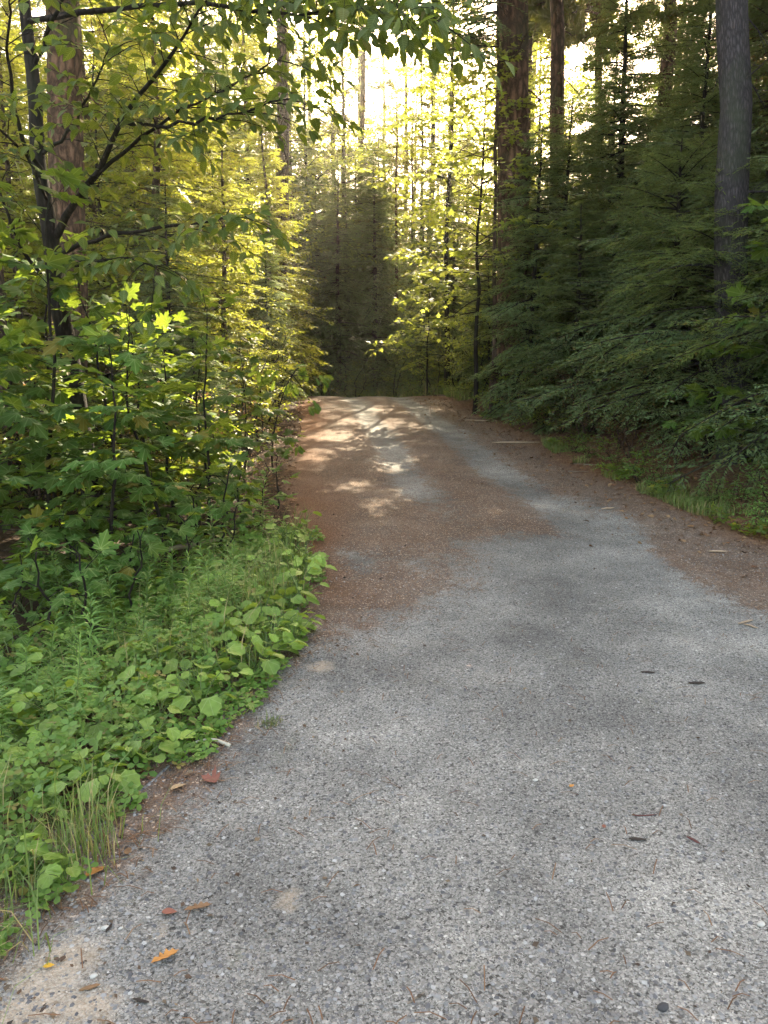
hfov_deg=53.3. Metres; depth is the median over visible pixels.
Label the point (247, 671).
coltsfoot plant
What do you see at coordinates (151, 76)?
broadleaf tree
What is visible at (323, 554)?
coltsfoot plant
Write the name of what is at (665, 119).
hemlock tree
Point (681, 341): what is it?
hemlock tree
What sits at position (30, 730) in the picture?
coltsfoot plant
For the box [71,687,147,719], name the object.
coltsfoot plant
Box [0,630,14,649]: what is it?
coltsfoot plant
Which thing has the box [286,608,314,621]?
coltsfoot plant
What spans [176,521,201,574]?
goldenrod plant
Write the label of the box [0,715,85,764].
coltsfoot plant
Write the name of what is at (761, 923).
pebble
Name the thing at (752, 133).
hemlock tree
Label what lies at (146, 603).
goldenrod plant
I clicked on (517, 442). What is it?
branch piece
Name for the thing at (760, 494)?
shrub
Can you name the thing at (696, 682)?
bark chip
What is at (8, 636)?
coltsfoot plant
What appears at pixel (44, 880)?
coltsfoot plant
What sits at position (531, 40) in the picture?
pine tree
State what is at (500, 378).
shrub
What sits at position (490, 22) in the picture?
hemlock pole
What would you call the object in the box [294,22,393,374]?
pine tree
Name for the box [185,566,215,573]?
coltsfoot plant
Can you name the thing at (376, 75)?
sky
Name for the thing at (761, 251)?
maple sapling
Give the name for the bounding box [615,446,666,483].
shrub
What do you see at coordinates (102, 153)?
broadleaf tree
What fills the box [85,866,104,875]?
fallen leaf
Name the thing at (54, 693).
coltsfoot plant
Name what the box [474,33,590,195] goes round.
pine tree
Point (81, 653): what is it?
coltsfoot plant
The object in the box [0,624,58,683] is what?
coltsfoot plant
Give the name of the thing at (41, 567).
maple seedling
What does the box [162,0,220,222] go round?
pine tree
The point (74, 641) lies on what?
goldenrod plant
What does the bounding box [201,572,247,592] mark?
coltsfoot plant
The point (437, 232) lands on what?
hemlock tree
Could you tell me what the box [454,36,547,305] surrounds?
broadleaf tree
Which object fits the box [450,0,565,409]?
pine tree
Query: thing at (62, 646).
coltsfoot plant
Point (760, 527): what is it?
herbs
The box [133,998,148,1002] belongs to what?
twig
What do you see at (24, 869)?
coltsfoot plant
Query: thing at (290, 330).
tree
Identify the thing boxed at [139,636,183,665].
coltsfoot plant
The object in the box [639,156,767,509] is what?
hemlock tree
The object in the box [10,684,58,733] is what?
coltsfoot plant
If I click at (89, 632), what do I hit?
goldenrod plant
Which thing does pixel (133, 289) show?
maple sapling
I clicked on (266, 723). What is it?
grass tuft
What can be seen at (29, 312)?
fir tree
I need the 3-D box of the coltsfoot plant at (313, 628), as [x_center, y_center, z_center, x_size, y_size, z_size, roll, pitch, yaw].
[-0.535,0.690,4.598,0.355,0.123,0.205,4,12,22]
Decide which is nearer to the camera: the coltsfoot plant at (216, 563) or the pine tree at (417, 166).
the coltsfoot plant at (216, 563)
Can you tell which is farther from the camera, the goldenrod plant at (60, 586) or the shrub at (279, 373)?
the shrub at (279, 373)
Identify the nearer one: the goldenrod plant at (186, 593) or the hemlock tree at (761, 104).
the goldenrod plant at (186, 593)
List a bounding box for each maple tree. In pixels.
[349,0,497,389]
[365,28,581,413]
[387,261,468,394]
[440,201,532,389]
[461,28,588,258]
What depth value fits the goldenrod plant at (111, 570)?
5.94 m
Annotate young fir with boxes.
[4,268,38,382]
[11,320,110,504]
[18,299,125,446]
[105,325,188,460]
[120,363,197,464]
[146,392,216,490]
[210,322,257,409]
[234,350,278,421]
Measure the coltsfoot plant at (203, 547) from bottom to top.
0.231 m
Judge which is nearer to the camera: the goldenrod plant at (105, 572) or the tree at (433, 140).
the goldenrod plant at (105, 572)
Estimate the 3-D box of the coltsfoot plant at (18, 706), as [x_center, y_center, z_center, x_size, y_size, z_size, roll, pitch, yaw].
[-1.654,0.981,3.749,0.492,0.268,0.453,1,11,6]
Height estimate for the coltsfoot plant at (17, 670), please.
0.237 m
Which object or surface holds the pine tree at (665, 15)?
on the ground at (716, 647)
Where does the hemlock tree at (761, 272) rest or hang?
on the ground at (716, 647)
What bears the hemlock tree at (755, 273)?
on the ground at (716, 647)
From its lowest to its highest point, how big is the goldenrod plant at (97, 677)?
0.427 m
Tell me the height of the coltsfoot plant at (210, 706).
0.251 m
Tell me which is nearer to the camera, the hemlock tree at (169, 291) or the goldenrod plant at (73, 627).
the goldenrod plant at (73, 627)
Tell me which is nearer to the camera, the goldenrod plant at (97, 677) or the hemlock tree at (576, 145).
the goldenrod plant at (97, 677)
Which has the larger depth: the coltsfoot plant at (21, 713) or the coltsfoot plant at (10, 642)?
the coltsfoot plant at (10, 642)
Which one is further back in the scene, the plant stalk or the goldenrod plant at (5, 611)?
the goldenrod plant at (5, 611)
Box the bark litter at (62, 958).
[0,514,767,1023]
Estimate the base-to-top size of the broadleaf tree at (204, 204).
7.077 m
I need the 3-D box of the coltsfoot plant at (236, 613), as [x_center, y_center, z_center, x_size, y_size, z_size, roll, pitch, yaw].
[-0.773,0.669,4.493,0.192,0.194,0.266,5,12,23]
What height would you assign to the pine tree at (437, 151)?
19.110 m
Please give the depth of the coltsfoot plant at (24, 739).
3.40 m
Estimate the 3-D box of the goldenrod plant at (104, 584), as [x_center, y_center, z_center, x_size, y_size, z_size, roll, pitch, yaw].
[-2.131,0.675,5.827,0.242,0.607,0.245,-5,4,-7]
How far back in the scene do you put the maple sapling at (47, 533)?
6.03 m
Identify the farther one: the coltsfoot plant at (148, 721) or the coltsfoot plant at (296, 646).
the coltsfoot plant at (296, 646)
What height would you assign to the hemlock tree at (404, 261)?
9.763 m
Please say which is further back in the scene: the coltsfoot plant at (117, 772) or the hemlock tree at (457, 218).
the hemlock tree at (457, 218)
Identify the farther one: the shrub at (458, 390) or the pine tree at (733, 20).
the shrub at (458, 390)
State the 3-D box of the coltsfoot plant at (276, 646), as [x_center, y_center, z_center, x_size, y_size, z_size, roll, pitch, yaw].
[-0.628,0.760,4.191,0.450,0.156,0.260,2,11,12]
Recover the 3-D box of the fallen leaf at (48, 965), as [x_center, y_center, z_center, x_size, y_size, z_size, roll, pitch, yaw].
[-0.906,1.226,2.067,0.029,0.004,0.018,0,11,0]
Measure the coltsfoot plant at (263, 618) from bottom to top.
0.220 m
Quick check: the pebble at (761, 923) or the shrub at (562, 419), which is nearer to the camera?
the pebble at (761, 923)
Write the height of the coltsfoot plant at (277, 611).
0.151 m
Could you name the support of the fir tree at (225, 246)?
on the ground at (716, 647)
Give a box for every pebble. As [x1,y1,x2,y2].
[89,973,97,978]
[657,1002,668,1011]
[757,921,764,926]
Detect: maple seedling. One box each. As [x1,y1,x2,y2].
[0,524,109,648]
[0,547,63,639]
[0,570,16,617]
[0,577,28,708]
[21,534,122,622]
[29,504,111,595]
[42,529,141,656]
[71,518,184,623]
[93,520,155,598]
[124,505,186,569]
[149,451,253,547]
[150,477,228,556]
[151,506,208,587]
[178,485,219,541]
[205,494,262,558]
[221,461,265,519]
[233,454,298,529]
[253,446,299,509]
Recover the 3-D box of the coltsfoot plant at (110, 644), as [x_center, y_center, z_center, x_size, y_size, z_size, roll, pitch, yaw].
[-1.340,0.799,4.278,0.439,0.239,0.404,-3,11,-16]
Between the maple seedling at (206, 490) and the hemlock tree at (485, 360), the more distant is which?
the hemlock tree at (485, 360)
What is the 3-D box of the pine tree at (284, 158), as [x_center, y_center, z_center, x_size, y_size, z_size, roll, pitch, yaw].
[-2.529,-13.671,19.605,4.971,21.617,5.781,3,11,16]
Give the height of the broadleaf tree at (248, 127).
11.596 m
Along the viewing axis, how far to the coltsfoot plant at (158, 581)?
5.57 m
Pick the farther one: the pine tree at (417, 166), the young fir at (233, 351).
the pine tree at (417, 166)
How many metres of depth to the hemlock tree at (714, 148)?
13.17 m
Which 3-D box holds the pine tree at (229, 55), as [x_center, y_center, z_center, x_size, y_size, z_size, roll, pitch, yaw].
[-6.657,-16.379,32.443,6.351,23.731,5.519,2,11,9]
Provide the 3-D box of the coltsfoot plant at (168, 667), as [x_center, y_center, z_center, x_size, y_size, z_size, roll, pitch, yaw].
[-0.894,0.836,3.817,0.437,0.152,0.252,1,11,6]
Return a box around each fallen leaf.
[43,963,54,967]
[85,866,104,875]
[124,847,131,853]
[151,948,178,962]
[162,908,176,913]
[171,783,185,789]
[185,901,211,909]
[201,766,220,782]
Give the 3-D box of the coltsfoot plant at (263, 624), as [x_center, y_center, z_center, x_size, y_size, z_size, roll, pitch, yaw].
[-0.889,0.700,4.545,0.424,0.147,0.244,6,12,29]
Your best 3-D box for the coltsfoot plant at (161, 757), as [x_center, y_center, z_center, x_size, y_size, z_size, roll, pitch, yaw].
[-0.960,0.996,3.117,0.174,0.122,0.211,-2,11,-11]
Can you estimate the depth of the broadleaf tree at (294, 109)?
32.58 m
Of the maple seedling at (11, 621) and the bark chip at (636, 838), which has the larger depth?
the maple seedling at (11, 621)
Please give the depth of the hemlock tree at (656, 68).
23.07 m
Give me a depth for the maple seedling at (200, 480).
6.53 m
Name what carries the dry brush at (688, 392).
on the ground at (716, 647)
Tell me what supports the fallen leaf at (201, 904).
on the ground at (716, 647)
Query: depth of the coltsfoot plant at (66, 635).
4.79 m
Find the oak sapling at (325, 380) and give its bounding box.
[247,364,333,471]
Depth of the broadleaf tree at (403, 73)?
28.71 m
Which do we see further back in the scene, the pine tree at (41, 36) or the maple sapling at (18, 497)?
the pine tree at (41, 36)
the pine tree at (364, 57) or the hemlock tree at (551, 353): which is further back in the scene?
the pine tree at (364, 57)
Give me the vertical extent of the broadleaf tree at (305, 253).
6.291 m
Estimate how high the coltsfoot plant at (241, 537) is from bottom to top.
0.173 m
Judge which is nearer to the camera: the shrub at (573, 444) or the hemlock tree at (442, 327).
the shrub at (573, 444)
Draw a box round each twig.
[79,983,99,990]
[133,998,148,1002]
[709,550,726,551]
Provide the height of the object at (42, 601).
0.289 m
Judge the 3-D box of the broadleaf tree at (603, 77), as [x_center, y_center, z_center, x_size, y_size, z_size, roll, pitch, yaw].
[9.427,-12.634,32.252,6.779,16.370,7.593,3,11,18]
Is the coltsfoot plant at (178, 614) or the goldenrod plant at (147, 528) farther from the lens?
the goldenrod plant at (147, 528)
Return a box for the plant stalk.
[189,738,230,746]
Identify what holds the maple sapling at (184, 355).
on the ground at (716, 647)
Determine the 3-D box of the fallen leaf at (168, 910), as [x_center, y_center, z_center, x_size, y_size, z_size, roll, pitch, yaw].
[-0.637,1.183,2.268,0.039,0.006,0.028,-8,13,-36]
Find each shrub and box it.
[0,322,117,517]
[29,369,196,513]
[123,361,226,487]
[153,392,242,504]
[194,372,259,477]
[212,325,316,435]
[215,337,303,446]
[235,317,316,409]
[242,324,305,382]
[293,341,340,395]
[305,334,358,394]
[331,351,380,396]
[375,345,416,397]
[380,331,414,396]
[400,336,459,395]
[428,328,481,388]
[431,350,469,392]
[432,336,473,393]
[445,336,487,397]
[453,328,491,395]
[468,326,548,415]
[504,335,571,429]
[542,358,624,437]
[561,433,586,454]
[574,432,601,460]
[591,439,629,469]
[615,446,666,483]
[638,455,670,487]
[696,473,738,508]
[721,468,766,506]
[733,484,767,524]
[737,461,767,514]
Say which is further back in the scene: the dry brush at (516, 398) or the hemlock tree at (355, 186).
the hemlock tree at (355, 186)
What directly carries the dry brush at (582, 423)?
on the ground at (716, 647)
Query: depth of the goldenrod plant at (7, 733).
3.37 m
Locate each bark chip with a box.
[629,837,645,840]
[686,836,699,843]
[688,681,704,683]
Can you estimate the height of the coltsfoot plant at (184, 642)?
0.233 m
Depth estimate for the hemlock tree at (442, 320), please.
27.85 m
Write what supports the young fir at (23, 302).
on the ground at (716, 647)
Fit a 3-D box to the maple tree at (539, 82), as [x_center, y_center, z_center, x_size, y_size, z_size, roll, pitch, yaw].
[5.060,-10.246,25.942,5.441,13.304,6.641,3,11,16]
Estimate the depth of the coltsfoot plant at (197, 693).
3.66 m
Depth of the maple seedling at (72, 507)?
6.14 m
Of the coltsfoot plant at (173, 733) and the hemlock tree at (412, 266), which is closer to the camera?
the coltsfoot plant at (173, 733)
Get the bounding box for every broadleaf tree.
[0,21,89,314]
[0,36,115,313]
[0,49,46,225]
[1,2,132,214]
[7,0,186,414]
[29,2,114,373]
[38,70,192,311]
[85,0,246,284]
[85,16,194,244]
[93,0,275,242]
[103,83,235,327]
[143,6,265,222]
[160,8,262,229]
[168,2,314,307]
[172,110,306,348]
[193,1,328,304]
[201,15,351,207]
[212,204,306,353]
[216,17,326,241]
[220,4,396,276]
[227,60,345,302]
[242,4,398,395]
[247,169,333,352]
[252,13,424,296]
[306,117,352,201]
[343,1,481,311]
[365,48,481,295]
[408,51,497,342]
[410,89,497,339]
[442,37,594,305]
[449,69,549,308]
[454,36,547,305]
[473,20,621,249]
[529,60,588,256]
[546,0,652,177]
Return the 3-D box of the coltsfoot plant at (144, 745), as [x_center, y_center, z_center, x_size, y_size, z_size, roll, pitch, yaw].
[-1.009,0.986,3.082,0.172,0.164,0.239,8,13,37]
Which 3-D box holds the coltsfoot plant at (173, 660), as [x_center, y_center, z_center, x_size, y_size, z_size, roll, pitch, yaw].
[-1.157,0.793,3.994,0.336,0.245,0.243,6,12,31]
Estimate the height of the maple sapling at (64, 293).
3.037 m
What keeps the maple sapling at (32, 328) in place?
on the ground at (716, 647)
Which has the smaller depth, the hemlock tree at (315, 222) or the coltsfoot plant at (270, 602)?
the coltsfoot plant at (270, 602)
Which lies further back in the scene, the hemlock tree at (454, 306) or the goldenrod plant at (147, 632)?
the hemlock tree at (454, 306)
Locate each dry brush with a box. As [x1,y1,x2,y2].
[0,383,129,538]
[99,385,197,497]
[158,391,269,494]
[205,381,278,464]
[471,357,520,411]
[483,375,536,416]
[503,357,570,424]
[531,363,590,434]
[546,360,621,445]
[572,374,659,454]
[592,392,660,462]
[594,353,657,431]
[612,357,703,451]
[638,402,713,475]
[651,352,716,442]
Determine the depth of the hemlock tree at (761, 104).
13.66 m
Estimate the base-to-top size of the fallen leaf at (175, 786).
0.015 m
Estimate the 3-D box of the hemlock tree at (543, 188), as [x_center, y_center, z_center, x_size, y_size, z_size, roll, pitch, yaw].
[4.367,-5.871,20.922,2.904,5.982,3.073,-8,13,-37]
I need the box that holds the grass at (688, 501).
[0,379,767,1023]
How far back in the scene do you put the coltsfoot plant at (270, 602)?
4.89 m
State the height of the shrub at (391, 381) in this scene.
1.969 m
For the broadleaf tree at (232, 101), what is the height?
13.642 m
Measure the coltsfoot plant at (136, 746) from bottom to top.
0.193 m
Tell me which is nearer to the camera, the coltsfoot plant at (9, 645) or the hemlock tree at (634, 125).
the coltsfoot plant at (9, 645)
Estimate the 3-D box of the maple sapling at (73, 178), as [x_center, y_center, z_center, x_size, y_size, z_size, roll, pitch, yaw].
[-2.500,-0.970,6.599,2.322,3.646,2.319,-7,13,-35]
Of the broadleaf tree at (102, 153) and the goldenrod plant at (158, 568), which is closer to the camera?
the goldenrod plant at (158, 568)
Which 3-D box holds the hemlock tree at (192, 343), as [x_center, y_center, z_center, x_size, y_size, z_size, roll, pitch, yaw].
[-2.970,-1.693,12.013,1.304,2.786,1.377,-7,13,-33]
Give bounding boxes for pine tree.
[0,0,177,264]
[0,27,46,500]
[12,0,120,462]
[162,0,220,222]
[176,9,301,104]
[251,0,380,382]
[273,15,352,197]
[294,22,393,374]
[306,0,417,207]
[315,105,359,301]
[322,6,420,322]
[354,31,410,236]
[361,81,430,383]
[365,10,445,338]
[378,107,443,388]
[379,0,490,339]
[402,2,495,332]
[416,108,461,248]
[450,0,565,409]
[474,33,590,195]
[493,0,594,274]
[528,0,663,211]
[528,18,550,251]
[531,38,593,198]
[635,0,710,141]
[646,0,767,464]
[652,0,767,207]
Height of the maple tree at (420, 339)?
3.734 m
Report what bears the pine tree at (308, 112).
on the ground at (716, 647)
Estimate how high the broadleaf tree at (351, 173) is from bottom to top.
17.052 m
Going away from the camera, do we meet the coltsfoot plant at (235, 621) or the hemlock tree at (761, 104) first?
the coltsfoot plant at (235, 621)
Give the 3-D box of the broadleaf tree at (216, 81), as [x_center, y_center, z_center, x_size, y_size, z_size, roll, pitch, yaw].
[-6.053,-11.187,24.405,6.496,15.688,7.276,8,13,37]
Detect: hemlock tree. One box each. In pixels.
[83,0,211,435]
[94,179,255,471]
[161,0,275,383]
[164,314,232,470]
[232,237,310,401]
[245,47,358,396]
[295,116,354,328]
[296,158,348,390]
[301,154,389,396]
[303,232,353,395]
[326,144,392,393]
[330,156,416,396]
[341,130,421,395]
[351,149,407,317]
[377,188,460,396]
[382,191,419,387]
[383,218,415,388]
[413,178,464,357]
[419,177,487,392]
[425,287,464,375]
[426,280,463,374]
[438,133,472,312]
[445,212,497,401]
[450,241,492,389]
[453,235,497,387]
[458,122,597,424]
[458,210,487,312]
[478,96,627,414]
[497,200,643,436]
[504,128,767,462]
[529,181,547,326]
[530,0,688,400]
[548,101,615,323]
[550,153,767,470]
[564,45,652,336]
[569,98,637,239]
[580,124,673,403]
[591,0,767,432]
[599,0,765,406]
[616,0,716,181]
[638,0,713,145]
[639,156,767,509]
[646,35,682,136]
[650,0,767,425]
[659,66,767,329]
[705,82,767,454]
[730,269,767,480]
[751,12,767,178]
[753,181,767,428]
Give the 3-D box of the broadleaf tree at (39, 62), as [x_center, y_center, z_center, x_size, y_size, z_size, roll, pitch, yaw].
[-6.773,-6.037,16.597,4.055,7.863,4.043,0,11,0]
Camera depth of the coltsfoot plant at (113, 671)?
4.19 m
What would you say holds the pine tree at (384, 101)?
on the ground at (716, 647)
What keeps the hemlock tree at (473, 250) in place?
on the ground at (716, 647)
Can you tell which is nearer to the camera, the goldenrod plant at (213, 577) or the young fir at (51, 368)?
the goldenrod plant at (213, 577)
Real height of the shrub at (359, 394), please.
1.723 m
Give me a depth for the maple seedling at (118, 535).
5.88 m
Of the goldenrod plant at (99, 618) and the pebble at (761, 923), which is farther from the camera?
the goldenrod plant at (99, 618)
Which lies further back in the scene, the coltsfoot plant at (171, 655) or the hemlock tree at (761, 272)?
the hemlock tree at (761, 272)
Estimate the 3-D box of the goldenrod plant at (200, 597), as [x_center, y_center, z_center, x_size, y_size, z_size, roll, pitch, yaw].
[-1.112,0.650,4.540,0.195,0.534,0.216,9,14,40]
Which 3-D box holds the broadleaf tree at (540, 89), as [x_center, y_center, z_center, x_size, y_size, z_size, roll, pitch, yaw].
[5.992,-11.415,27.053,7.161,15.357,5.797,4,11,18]
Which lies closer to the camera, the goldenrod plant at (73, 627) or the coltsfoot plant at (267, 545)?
the goldenrod plant at (73, 627)
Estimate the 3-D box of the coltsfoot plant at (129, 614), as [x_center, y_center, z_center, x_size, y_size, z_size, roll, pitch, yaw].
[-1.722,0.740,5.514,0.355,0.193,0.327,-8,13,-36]
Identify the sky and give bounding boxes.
[1,0,765,258]
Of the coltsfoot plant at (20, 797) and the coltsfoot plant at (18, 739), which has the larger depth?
the coltsfoot plant at (18, 739)
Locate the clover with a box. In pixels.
[0,513,328,955]
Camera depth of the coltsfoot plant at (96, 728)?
3.28 m
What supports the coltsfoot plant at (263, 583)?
on the ground at (716, 647)
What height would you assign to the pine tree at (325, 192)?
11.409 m
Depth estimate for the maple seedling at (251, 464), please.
7.61 m
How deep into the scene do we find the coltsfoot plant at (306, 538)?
6.39 m
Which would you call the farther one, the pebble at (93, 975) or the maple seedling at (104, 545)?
the maple seedling at (104, 545)
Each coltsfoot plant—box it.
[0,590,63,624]
[0,608,64,652]
[0,617,16,644]
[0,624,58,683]
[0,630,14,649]
[0,644,15,666]
[0,657,60,691]
[0,675,97,742]
[0,684,36,721]
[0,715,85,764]
[0,717,40,749]
[0,757,39,796]
[0,772,47,818]
[0,833,61,885]
[0,838,27,882]
[0,852,67,900]
[4,584,53,611]
[5,804,54,853]
[7,832,48,860]
[8,747,59,790]
[9,662,97,688]
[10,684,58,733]
[12,730,28,745]
[17,688,78,718]
[18,737,54,761]
[26,720,73,751]
[27,652,103,683]
[28,634,88,664]
[32,788,69,824]
[37,606,49,612]
[37,689,114,743]
[37,745,104,781]
[37,853,86,891]
[42,572,74,586]
[46,759,126,798]
[48,675,127,704]
[48,747,140,802]
[50,633,105,666]
[53,626,110,663]
[64,672,145,707]
[65,622,137,658]
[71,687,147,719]
[72,719,128,744]
[73,669,121,696]
[80,634,134,656]
[80,747,123,781]
[87,674,186,706]
[88,737,175,779]
[89,658,158,693]
[89,690,132,721]
[92,580,134,611]
[92,604,157,624]
[92,621,135,656]
[92,695,163,723]
[93,577,157,606]
[95,668,148,711]
[101,661,129,679]
[103,626,176,670]
[103,661,182,703]
[106,729,165,771]
[110,705,183,757]
[114,640,171,673]
[119,599,162,620]
[128,693,179,727]
[129,629,200,653]
[129,735,165,763]
[130,636,179,673]
[133,554,180,574]
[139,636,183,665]
[139,725,193,753]
[143,599,182,612]
[143,649,188,671]
[144,718,215,745]
[150,612,191,626]
[153,665,193,692]
[153,712,197,742]
[155,576,196,595]
[156,586,185,600]
[158,662,236,716]
[159,626,244,669]
[162,662,249,685]
[164,635,211,665]
[168,604,196,622]
[179,604,260,634]
[180,656,228,700]
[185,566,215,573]
[189,547,230,561]
[189,621,254,650]
[191,560,211,569]
[192,596,242,631]
[194,657,253,690]
[201,544,253,558]
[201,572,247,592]
[202,534,242,555]
[203,623,250,646]
[209,597,255,628]
[211,560,253,585]
[213,613,259,642]
[213,675,247,699]
[214,648,284,668]
[215,522,246,542]
[215,621,270,632]
[218,641,283,678]
[221,530,261,548]
[221,588,302,628]
[228,626,303,658]
[232,611,269,630]
[237,604,279,616]
[238,580,271,599]
[245,555,286,585]
[245,625,291,649]
[246,593,287,606]
[246,617,290,645]
[251,522,302,540]
[251,631,307,658]
[252,587,319,613]
[255,608,308,643]
[257,587,285,605]
[259,531,302,552]
[260,563,306,570]
[264,535,308,557]
[264,617,306,635]
[265,523,299,545]
[270,619,321,629]
[271,548,316,562]
[274,580,304,593]
[276,558,336,588]
[276,571,329,608]
[277,611,325,642]
[279,543,307,553]
[282,509,321,532]
[282,549,326,568]
[284,525,323,550]
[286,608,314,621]
[290,545,313,566]
[294,550,325,565]
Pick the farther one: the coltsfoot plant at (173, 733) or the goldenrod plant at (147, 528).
the goldenrod plant at (147, 528)
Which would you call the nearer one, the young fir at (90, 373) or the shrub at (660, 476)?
the shrub at (660, 476)
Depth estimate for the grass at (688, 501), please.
3.92 m
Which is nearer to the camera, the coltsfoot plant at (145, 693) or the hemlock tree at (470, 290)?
the coltsfoot plant at (145, 693)
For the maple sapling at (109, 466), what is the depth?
5.96 m
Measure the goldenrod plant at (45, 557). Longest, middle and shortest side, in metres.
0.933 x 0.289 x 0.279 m
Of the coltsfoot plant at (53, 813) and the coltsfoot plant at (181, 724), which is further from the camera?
the coltsfoot plant at (181, 724)
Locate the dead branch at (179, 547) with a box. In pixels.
[167,534,226,550]
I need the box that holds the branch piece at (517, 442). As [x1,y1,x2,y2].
[492,441,539,443]
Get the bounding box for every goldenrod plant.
[0,598,16,618]
[0,675,20,755]
[0,677,15,737]
[0,695,19,751]
[9,632,42,699]
[12,514,49,596]
[21,664,48,726]
[22,610,69,708]
[31,551,59,608]
[37,513,56,596]
[39,664,71,728]
[41,557,60,609]
[42,545,80,632]
[53,550,75,607]
[56,631,100,735]
[58,602,93,687]
[61,621,82,668]
[69,556,106,616]
[72,590,111,680]
[80,656,114,696]
[91,550,116,598]
[91,600,103,647]
[95,565,118,610]
[95,565,127,653]
[99,553,126,592]
[117,597,144,663]
[122,563,162,654]
[132,615,160,662]
[138,501,165,584]
[141,539,171,603]
[155,535,185,606]
[169,549,211,676]
[174,574,200,631]
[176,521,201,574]
[183,578,213,622]
[191,543,221,611]
[195,547,218,615]
[196,499,230,568]
[204,568,230,635]
[209,545,237,594]
[215,540,246,617]
[215,571,243,617]
[250,466,278,535]
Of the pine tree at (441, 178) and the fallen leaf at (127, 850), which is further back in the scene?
the pine tree at (441, 178)
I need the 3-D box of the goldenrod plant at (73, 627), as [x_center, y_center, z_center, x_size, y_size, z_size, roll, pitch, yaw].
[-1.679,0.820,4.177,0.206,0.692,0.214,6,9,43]
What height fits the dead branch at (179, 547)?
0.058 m
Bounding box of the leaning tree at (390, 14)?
[0,0,514,552]
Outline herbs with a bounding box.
[548,432,767,538]
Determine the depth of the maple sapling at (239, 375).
9.35 m
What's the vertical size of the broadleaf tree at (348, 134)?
16.585 m
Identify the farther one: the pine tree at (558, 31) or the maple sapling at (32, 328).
the pine tree at (558, 31)
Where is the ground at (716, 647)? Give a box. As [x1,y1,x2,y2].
[0,391,767,1023]
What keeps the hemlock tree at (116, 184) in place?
on the ground at (716, 647)
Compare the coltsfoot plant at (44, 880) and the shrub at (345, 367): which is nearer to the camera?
the coltsfoot plant at (44, 880)
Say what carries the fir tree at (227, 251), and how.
on the ground at (716, 647)
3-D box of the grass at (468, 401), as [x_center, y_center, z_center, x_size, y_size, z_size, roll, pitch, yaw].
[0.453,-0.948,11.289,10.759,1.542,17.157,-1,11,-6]
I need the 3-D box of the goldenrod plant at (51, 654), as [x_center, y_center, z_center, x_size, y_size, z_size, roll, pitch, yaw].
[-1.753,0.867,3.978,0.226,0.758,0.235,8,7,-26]
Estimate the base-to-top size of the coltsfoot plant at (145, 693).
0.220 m
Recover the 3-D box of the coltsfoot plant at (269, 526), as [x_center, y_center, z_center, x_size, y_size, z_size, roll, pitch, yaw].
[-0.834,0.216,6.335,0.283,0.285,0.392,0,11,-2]
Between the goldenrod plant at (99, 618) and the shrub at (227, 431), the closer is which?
the goldenrod plant at (99, 618)
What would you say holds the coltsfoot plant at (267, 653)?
on the ground at (716, 647)
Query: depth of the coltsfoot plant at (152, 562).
6.50 m
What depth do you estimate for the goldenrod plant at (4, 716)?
3.57 m
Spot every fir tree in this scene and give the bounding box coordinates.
[0,0,46,348]
[0,0,93,384]
[0,0,174,382]
[0,16,119,444]
[0,132,47,397]
[41,10,210,317]
[85,0,273,447]
[163,96,286,402]
[173,102,307,452]
[199,0,341,396]
[233,93,333,394]
[461,199,497,349]
[649,28,767,164]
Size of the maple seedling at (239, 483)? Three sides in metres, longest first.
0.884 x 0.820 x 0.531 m
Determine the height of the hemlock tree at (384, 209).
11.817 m
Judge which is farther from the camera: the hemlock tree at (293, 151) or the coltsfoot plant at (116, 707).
the hemlock tree at (293, 151)
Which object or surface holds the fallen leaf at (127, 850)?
on the ground at (716, 647)
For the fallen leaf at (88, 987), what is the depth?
2.00 m
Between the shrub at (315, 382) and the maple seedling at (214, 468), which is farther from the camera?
the shrub at (315, 382)
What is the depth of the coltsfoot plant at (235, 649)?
3.95 m
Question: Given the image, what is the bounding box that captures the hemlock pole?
[414,0,548,415]
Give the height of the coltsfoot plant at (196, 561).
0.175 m
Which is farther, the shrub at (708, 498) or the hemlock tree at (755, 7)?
the hemlock tree at (755, 7)
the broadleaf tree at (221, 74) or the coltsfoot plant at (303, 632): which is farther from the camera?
the broadleaf tree at (221, 74)
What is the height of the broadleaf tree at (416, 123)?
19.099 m
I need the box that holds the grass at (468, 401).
[0,397,767,828]
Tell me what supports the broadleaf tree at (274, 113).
on the ground at (716, 647)
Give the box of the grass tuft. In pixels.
[250,710,283,728]
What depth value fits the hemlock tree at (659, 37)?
23.12 m
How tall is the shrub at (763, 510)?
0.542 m
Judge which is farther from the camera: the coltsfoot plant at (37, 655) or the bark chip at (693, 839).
the coltsfoot plant at (37, 655)
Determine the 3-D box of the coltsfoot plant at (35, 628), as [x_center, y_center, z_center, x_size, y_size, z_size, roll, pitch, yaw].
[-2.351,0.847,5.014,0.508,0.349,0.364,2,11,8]
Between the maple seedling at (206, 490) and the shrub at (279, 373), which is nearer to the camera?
the maple seedling at (206, 490)
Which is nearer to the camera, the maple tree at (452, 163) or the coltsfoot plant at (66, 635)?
the coltsfoot plant at (66, 635)
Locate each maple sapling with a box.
[0,164,215,592]
[0,218,131,543]
[0,230,141,532]
[0,265,206,553]
[0,295,103,608]
[0,317,46,509]
[0,321,105,601]
[0,441,74,467]
[11,323,196,596]
[14,285,264,562]
[80,282,206,530]
[90,287,271,534]
[94,310,232,523]
[105,319,249,484]
[137,336,260,505]
[205,332,305,486]
[661,197,767,468]
[661,272,767,434]
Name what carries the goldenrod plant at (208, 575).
on the ground at (716, 647)
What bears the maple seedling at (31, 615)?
on the ground at (716, 647)

